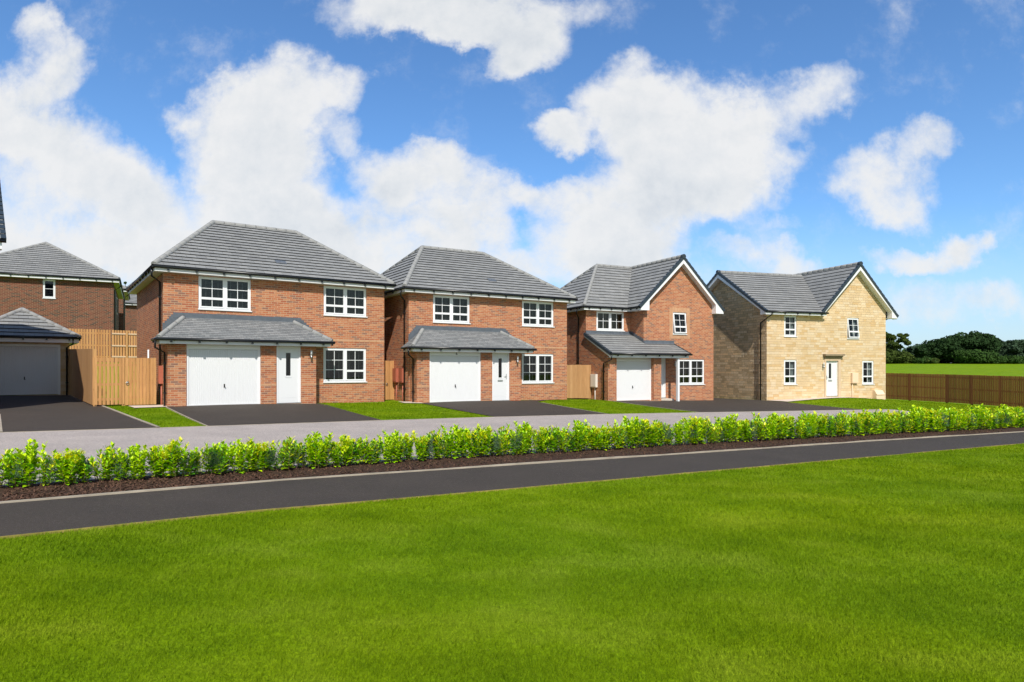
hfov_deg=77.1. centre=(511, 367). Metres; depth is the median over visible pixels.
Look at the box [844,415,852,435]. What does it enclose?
laurel shrub
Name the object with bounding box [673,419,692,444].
laurel shrub
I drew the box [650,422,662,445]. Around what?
dark shrub
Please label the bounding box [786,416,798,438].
dark shrub
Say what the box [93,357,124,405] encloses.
timber fence
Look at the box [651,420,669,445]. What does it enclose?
laurel shrub
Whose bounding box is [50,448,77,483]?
laurel shrub
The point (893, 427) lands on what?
laurel shrub
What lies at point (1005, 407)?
laurel shrub
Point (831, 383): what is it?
front door
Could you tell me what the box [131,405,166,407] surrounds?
paving
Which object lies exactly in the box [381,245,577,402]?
brick house
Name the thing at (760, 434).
laurel shrub
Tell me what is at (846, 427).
dark shrub
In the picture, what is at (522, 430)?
laurel shrub
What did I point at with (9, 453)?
laurel shrub
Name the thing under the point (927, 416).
laurel shrub
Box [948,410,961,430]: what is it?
laurel shrub
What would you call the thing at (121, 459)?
laurel shrub
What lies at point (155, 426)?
driveway edging
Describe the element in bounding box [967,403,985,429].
laurel shrub
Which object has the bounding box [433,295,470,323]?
window
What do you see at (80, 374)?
timber fence
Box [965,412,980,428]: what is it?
dark shrub
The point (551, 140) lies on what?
sky
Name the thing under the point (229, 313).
brick house
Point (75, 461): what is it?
laurel shrub
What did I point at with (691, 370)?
window
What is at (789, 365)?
window
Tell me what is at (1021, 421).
laurel shrub
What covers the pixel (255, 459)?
laurel shrub
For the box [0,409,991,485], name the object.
road
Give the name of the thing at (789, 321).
window
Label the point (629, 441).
laurel shrub
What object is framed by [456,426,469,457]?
laurel shrub
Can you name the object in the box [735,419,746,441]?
laurel shrub
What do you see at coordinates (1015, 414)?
laurel shrub
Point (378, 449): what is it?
dark shrub
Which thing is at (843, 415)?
laurel shrub
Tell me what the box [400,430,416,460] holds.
laurel shrub
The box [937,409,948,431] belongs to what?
laurel shrub
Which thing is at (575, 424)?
laurel shrub
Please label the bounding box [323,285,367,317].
window
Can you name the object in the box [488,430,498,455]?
dark shrub
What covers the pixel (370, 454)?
laurel shrub
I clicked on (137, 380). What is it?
timber gate
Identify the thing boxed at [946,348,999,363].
bush
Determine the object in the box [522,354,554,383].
window
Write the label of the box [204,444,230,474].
dark shrub
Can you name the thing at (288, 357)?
front door
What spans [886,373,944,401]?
paling fence
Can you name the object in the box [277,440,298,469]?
laurel shrub
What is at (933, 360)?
bush
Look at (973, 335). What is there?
tree
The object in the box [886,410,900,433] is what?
laurel shrub
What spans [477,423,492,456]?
laurel shrub
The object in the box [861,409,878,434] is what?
laurel shrub
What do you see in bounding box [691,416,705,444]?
laurel shrub
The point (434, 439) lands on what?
laurel shrub
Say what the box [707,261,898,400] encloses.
stone house
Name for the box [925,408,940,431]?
laurel shrub
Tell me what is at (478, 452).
laurel shrub
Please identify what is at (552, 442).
dark shrub
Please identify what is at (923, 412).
laurel shrub
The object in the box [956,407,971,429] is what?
laurel shrub
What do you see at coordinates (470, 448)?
laurel shrub
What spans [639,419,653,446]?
laurel shrub
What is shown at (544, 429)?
laurel shrub
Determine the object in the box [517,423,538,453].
laurel shrub
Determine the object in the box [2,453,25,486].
shrub
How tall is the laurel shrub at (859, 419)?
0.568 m
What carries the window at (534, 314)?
in the brick house at (464, 325)
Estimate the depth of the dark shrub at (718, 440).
14.49 m
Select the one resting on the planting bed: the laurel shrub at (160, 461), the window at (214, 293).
the laurel shrub at (160, 461)
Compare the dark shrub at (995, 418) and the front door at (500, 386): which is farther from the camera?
the front door at (500, 386)
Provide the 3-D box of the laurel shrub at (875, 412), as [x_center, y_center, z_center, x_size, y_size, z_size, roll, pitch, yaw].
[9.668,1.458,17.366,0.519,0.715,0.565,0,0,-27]
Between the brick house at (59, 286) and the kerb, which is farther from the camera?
the brick house at (59, 286)
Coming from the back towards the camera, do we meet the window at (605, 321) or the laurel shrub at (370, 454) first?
the window at (605, 321)
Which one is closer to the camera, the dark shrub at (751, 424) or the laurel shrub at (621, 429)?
the laurel shrub at (621, 429)
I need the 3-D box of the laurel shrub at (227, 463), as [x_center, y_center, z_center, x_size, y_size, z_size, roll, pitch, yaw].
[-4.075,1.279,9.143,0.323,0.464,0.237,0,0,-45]
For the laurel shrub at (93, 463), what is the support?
on the planting bed
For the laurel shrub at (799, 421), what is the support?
on the planting bed
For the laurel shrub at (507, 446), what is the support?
on the planting bed
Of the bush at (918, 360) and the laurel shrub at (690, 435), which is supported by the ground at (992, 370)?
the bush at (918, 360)
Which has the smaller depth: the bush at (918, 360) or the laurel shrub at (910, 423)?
the laurel shrub at (910, 423)
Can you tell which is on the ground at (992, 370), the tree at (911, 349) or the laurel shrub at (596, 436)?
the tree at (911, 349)
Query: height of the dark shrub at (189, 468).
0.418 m
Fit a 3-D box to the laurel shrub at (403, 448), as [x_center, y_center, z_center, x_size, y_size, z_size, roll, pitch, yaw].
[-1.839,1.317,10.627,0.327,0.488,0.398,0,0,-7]
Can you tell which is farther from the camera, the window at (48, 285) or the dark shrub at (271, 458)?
the window at (48, 285)
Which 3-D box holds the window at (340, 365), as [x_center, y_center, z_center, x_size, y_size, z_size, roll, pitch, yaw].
[-6.918,-0.082,26.146,1.840,1.395,0.795,0,0,-36]
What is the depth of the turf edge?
7.44 m
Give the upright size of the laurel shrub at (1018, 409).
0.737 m
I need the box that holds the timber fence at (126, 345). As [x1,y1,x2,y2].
[112,330,136,361]
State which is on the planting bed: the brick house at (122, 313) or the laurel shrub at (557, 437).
the laurel shrub at (557, 437)
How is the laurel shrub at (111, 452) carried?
on the planting bed
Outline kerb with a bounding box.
[0,431,1023,503]
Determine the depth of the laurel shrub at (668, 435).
13.73 m
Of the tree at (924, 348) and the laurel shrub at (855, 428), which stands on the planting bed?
the laurel shrub at (855, 428)
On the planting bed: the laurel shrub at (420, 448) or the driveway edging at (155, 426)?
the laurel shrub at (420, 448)
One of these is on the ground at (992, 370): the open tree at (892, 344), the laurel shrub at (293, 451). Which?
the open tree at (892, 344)
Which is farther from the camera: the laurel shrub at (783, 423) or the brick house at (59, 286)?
the brick house at (59, 286)
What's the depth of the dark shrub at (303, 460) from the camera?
9.77 m
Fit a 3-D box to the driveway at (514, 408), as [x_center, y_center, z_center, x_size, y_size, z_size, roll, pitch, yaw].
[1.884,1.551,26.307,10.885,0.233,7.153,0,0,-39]
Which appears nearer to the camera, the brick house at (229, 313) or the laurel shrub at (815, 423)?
the laurel shrub at (815, 423)
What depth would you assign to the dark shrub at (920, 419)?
18.03 m
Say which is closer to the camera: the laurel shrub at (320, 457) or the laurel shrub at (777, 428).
the laurel shrub at (320, 457)
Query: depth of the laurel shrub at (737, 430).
14.57 m
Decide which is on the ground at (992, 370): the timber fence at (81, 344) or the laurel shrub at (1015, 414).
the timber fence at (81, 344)
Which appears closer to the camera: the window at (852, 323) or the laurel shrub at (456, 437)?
the laurel shrub at (456, 437)
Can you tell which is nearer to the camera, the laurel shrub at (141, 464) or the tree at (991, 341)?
the laurel shrub at (141, 464)
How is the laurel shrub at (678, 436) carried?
on the planting bed
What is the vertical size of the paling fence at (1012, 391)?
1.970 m
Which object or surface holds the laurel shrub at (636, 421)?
on the planting bed
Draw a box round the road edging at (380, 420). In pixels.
[0,409,878,432]
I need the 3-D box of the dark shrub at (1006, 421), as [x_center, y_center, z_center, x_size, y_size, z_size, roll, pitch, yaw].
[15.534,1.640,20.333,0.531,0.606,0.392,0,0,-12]
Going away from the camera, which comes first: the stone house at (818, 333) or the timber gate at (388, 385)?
the timber gate at (388, 385)
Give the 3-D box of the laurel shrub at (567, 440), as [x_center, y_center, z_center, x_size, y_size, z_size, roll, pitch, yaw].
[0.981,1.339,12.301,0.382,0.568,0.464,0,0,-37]
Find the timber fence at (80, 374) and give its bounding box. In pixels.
[68,349,96,404]
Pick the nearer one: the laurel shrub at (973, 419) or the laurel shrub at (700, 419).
the laurel shrub at (700, 419)
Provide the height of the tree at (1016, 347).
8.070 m
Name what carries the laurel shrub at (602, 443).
on the planting bed
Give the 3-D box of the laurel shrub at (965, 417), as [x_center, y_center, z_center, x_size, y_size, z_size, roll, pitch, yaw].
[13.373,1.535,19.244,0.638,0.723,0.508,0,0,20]
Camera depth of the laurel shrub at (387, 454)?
10.38 m
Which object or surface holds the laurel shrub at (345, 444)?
on the planting bed
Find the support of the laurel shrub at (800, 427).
on the planting bed
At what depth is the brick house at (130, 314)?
59.99 m
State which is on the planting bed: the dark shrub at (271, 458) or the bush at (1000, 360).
the dark shrub at (271, 458)
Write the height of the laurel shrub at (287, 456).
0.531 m
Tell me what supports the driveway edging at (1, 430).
on the ground at (992, 370)
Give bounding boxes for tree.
[886,332,911,350]
[904,344,932,357]
[915,340,950,360]
[930,334,973,363]
[947,330,991,351]
[971,333,1002,354]
[999,340,1012,356]
[1000,339,1023,355]
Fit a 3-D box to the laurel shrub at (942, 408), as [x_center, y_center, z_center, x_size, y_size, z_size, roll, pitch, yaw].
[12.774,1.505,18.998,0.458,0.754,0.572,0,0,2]
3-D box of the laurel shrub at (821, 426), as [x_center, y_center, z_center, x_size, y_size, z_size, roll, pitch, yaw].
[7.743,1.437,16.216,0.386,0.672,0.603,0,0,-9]
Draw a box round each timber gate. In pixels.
[125,358,155,404]
[384,361,393,399]
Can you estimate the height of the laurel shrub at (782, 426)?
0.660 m
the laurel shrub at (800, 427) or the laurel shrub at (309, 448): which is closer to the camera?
the laurel shrub at (309, 448)
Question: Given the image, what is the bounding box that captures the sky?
[0,0,1023,349]
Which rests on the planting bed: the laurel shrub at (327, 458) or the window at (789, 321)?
the laurel shrub at (327, 458)
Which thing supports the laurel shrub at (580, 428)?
on the planting bed
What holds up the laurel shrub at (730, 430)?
on the planting bed
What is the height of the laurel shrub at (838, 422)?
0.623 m
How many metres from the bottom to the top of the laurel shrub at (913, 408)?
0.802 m
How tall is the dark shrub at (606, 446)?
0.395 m
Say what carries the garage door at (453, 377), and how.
in the brick house at (464, 325)
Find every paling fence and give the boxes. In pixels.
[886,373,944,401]
[945,374,997,405]
[998,376,1023,407]
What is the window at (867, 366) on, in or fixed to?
in the stone house at (818, 333)
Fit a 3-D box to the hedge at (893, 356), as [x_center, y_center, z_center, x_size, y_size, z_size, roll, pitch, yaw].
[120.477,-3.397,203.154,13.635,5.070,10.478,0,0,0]
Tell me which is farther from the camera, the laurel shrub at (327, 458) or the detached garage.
the detached garage
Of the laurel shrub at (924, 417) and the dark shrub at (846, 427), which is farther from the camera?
the laurel shrub at (924, 417)
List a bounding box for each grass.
[104,398,1012,426]
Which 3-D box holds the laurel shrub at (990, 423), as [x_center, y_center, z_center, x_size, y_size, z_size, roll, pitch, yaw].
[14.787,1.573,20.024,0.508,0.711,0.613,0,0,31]
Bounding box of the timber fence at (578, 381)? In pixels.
[567,365,590,398]
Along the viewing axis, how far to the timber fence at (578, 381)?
32.44 m
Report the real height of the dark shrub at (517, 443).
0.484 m
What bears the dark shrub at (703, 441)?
on the planting bed
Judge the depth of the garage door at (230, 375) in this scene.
22.52 m
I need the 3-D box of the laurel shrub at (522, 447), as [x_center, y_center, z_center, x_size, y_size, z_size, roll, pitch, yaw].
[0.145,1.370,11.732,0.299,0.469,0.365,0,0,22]
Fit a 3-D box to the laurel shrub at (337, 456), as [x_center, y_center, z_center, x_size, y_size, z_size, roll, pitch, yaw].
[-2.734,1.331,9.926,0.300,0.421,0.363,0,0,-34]
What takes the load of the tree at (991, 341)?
on the ground at (992, 370)
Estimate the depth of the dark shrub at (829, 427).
16.25 m
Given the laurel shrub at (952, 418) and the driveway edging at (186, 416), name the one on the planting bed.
the laurel shrub at (952, 418)
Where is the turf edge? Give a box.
[0,443,1021,538]
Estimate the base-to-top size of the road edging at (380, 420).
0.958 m
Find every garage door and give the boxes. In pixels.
[0,344,59,394]
[187,344,259,405]
[430,352,480,401]
[617,358,650,400]
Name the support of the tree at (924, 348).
on the ground at (992, 370)
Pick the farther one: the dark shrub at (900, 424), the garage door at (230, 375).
the garage door at (230, 375)
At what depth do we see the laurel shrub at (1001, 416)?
20.20 m
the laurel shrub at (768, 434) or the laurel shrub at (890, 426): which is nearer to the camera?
the laurel shrub at (768, 434)
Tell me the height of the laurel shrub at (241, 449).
0.504 m
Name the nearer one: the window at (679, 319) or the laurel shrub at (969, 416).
the laurel shrub at (969, 416)
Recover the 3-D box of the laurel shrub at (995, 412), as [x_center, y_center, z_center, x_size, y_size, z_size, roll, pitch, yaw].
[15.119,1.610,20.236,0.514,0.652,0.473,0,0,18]
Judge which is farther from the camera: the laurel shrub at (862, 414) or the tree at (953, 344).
the tree at (953, 344)
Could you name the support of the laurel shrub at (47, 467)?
on the planting bed
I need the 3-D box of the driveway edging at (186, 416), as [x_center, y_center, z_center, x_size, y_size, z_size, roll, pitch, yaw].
[-9.464,1.392,18.515,0.035,0.168,6.841,0,0,-36]
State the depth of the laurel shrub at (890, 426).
17.59 m
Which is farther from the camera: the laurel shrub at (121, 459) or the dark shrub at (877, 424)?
the dark shrub at (877, 424)
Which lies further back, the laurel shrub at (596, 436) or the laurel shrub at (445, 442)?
the laurel shrub at (596, 436)
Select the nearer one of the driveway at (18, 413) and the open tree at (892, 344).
the driveway at (18, 413)
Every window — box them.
[43,279,55,298]
[198,276,251,311]
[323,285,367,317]
[323,348,365,382]
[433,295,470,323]
[522,301,554,327]
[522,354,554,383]
[596,311,624,331]
[673,312,686,334]
[680,359,704,384]
[784,315,795,336]
[784,360,797,384]
[847,318,859,338]
[862,361,874,384]
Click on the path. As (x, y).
(17, 518)
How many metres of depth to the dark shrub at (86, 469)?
8.18 m
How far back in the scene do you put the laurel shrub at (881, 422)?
17.55 m
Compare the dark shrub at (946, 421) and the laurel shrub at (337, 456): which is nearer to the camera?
the laurel shrub at (337, 456)
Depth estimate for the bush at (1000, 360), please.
195.25 m
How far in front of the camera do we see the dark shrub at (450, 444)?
11.05 m
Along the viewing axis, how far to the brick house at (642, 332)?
34.17 m
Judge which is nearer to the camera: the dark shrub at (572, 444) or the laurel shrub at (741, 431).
the dark shrub at (572, 444)
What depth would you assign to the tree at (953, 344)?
203.21 m
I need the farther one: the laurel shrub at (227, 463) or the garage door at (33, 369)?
the garage door at (33, 369)
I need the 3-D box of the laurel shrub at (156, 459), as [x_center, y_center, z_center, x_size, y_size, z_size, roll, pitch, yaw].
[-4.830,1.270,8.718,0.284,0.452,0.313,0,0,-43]
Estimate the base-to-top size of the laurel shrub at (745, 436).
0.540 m
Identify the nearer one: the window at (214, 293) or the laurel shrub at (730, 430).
the laurel shrub at (730, 430)
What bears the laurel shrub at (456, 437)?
on the planting bed
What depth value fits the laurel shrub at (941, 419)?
18.56 m
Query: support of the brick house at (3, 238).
on the ground at (992, 370)
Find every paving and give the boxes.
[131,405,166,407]
[772,397,873,401]
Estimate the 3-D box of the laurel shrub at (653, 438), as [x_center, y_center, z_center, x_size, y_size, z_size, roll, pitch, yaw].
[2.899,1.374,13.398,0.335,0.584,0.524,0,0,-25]
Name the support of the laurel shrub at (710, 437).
on the planting bed
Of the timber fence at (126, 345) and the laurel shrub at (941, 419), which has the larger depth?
the timber fence at (126, 345)
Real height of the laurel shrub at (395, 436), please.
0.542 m
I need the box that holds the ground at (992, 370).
[0,362,1023,681]
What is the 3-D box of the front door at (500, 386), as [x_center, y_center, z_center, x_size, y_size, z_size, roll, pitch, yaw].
[-0.570,0.415,28.419,0.900,2.130,0.350,0,0,-32]
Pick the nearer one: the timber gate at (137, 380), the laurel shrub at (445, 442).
the laurel shrub at (445, 442)
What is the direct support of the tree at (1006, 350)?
on the ground at (992, 370)
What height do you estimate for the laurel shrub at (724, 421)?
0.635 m
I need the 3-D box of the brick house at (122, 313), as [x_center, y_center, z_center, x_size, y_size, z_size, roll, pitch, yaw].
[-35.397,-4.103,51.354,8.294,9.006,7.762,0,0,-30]
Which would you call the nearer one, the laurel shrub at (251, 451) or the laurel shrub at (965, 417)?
the laurel shrub at (251, 451)
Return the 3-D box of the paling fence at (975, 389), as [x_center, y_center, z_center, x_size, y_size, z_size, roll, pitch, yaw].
[26.946,1.411,37.655,0.126,1.979,3.384,0,0,-13]
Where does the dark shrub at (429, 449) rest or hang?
on the planting bed
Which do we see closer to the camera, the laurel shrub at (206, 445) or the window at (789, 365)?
the laurel shrub at (206, 445)
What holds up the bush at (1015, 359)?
on the ground at (992, 370)
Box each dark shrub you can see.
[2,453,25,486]
[77,455,97,483]
[106,453,129,480]
[177,448,198,476]
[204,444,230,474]
[261,444,282,470]
[295,442,307,467]
[345,437,366,464]
[366,440,383,463]
[419,433,433,459]
[439,435,454,458]
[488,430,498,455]
[504,429,523,454]
[544,429,559,452]
[567,427,584,451]
[603,432,611,449]
[622,429,627,446]
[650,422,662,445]
[666,427,675,444]
[699,419,709,443]
[714,424,724,442]
[746,419,756,441]
[755,417,770,440]
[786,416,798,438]
[801,422,811,438]
[824,415,835,437]
[835,417,850,435]
[858,415,873,434]
[870,413,880,433]
[895,414,904,433]
[906,411,921,432]
[941,414,950,430]
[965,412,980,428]
[987,413,998,428]
[1000,411,1010,428]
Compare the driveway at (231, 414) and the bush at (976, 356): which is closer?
the driveway at (231, 414)
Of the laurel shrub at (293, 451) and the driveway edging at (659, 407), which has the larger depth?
the driveway edging at (659, 407)
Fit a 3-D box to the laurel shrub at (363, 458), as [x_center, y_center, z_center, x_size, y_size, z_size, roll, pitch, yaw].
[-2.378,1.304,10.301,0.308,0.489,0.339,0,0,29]
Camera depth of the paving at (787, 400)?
35.34 m
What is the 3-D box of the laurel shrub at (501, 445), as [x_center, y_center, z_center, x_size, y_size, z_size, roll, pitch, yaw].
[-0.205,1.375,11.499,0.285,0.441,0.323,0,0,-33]
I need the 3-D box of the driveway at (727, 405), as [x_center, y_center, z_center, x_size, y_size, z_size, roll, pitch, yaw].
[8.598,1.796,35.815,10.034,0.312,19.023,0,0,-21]
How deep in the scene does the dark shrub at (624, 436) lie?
13.05 m
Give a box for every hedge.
[886,349,915,363]
[888,360,1005,363]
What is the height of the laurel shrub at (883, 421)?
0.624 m
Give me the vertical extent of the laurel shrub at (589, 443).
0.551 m
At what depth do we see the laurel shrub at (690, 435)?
13.95 m
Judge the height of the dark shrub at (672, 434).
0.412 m
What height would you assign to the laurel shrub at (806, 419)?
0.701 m
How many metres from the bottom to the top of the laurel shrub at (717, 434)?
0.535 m
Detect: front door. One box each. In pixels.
[277,346,300,403]
[492,353,509,400]
[661,358,665,397]
[826,361,836,396]
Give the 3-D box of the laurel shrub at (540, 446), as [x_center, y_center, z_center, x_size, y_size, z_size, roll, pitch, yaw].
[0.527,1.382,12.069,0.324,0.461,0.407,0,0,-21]
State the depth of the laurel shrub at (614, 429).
12.81 m
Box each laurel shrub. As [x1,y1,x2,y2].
[0,449,14,488]
[5,448,36,486]
[16,438,47,486]
[33,452,56,485]
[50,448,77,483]
[54,447,85,484]
[87,450,112,481]
[96,441,126,480]
[116,446,142,479]
[128,443,155,479]
[146,444,168,478]
[148,444,164,477]
[162,436,189,477]
[189,447,206,475]
[200,442,219,473]
[213,442,232,473]
[221,438,251,473]
[231,436,258,472]
[242,440,270,471]
[255,440,276,470]
[274,436,302,469]
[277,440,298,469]
[303,434,320,468]
[306,431,332,468]
[317,435,334,466]
[328,441,346,466]
[338,434,355,466]
[355,434,371,463]
[364,437,381,463]
[377,434,394,463]
[382,429,403,462]
[392,433,408,461]
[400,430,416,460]
[413,435,429,460]
[428,427,444,458]
[431,434,448,458]
[441,423,463,458]
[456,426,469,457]
[463,423,481,456]
[466,427,485,456]
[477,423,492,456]
[492,432,506,455]
[497,423,511,455]
[511,430,527,454]
[513,421,531,453]
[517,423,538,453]
[532,429,548,452]
[535,426,552,452]
[547,425,568,452]
[554,422,574,451]
[572,421,586,451]
[573,419,592,450]
[584,423,601,450]
[591,425,600,449]
[594,426,612,449]
[601,419,624,449]
[612,423,626,448]
[620,415,636,448]
[627,416,641,446]
[630,419,649,447]
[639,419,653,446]
[646,419,660,447]
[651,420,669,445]
[662,422,673,445]
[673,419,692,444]
[673,423,684,444]
[682,418,696,444]
[683,416,708,443]
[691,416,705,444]
[702,418,718,443]
[706,420,722,442]
[714,415,729,441]
[717,413,737,442]
[728,422,739,441]
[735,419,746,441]
[739,420,753,441]
[749,417,758,440]
[751,412,770,441]
[761,419,777,440]
[765,412,779,440]
[768,413,793,439]
[770,412,780,439]
[777,413,790,438]
[790,419,804,438]
[793,416,805,438]
[799,411,815,438]
[805,412,821,437]
[811,411,827,437]
[818,418,827,437]
[827,413,841,436]
[829,410,847,436]
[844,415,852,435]
[846,413,861,435]
[850,410,872,434]
[852,415,864,435]
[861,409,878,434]
[867,409,882,434]
[870,413,887,433]
[879,411,887,433]
[882,412,895,433]
[884,411,898,433]
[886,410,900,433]
[896,407,910,432]
[902,414,914,432]
[906,408,926,431]
[908,405,924,432]
[916,407,927,431]
[917,406,932,432]
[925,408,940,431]
[935,413,943,431]
[936,406,955,429]
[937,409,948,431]
[945,407,957,430]
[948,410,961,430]
[951,407,970,430]
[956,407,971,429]
[964,410,977,429]
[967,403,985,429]
[971,406,993,429]
[985,408,995,428]
[991,408,1000,428]
[992,409,1005,428]
[996,404,1010,424]
[999,408,1017,427]
[1010,406,1023,427]
[1010,409,1017,427]
[1013,407,1023,427]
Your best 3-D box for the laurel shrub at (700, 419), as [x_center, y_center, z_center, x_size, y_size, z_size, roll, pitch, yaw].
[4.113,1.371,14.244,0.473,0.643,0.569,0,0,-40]
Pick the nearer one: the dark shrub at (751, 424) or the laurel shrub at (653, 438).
the laurel shrub at (653, 438)
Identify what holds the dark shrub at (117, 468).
on the planting bed
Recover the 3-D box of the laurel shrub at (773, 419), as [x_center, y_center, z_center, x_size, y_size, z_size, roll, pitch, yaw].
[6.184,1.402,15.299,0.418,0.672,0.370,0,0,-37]
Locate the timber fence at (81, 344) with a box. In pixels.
[69,328,110,360]
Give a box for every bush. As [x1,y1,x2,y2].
[912,356,936,363]
[924,358,939,363]
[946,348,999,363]
[985,356,1008,363]
[1000,355,1023,363]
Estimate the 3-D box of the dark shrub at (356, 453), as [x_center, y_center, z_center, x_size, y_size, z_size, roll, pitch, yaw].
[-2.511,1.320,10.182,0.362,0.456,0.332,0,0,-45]
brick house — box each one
[0,183,6,250]
[0,242,124,361]
[119,285,129,357]
[125,294,136,355]
[126,220,396,406]
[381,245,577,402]
[560,254,724,400]
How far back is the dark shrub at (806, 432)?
15.76 m
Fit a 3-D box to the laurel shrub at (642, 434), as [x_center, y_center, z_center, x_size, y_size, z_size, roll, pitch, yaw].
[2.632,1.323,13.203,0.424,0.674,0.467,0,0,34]
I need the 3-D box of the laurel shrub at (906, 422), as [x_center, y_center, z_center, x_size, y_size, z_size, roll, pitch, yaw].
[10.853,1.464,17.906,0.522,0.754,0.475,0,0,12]
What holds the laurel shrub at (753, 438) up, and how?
on the planting bed
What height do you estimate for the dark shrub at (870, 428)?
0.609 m
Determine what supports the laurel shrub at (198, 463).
on the planting bed
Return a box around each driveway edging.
[0,414,2,431]
[100,405,159,427]
[166,407,207,425]
[616,401,694,411]
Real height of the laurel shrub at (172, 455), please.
0.544 m
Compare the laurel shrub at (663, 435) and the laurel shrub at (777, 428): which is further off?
the laurel shrub at (777, 428)
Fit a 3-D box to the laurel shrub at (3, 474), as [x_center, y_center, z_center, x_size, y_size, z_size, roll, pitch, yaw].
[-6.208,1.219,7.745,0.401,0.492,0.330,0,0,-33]
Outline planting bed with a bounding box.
[0,427,1023,500]
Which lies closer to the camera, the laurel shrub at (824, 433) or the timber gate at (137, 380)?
the laurel shrub at (824, 433)
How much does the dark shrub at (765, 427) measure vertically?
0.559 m
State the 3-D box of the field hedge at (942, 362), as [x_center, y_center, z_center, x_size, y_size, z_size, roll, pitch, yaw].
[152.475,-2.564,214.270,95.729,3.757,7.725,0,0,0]
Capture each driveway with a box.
[0,395,153,431]
[168,402,379,425]
[424,400,604,416]
[617,398,862,411]
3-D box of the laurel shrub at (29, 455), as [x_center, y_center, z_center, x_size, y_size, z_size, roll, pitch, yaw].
[-5.958,1.177,7.892,0.300,0.587,0.408,0,0,7]
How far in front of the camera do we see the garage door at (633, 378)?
32.42 m
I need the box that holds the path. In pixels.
[0,432,1023,535]
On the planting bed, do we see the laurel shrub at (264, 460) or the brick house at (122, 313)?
the laurel shrub at (264, 460)
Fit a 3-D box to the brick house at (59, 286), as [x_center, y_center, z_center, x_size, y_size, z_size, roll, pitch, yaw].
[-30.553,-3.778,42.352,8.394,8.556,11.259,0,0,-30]
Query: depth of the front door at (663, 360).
34.14 m
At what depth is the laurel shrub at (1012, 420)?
20.60 m
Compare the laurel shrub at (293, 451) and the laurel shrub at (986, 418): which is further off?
the laurel shrub at (986, 418)
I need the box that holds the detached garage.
[0,307,81,394]
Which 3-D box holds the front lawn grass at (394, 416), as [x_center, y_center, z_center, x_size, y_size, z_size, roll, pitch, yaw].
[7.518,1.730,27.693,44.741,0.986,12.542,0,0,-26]

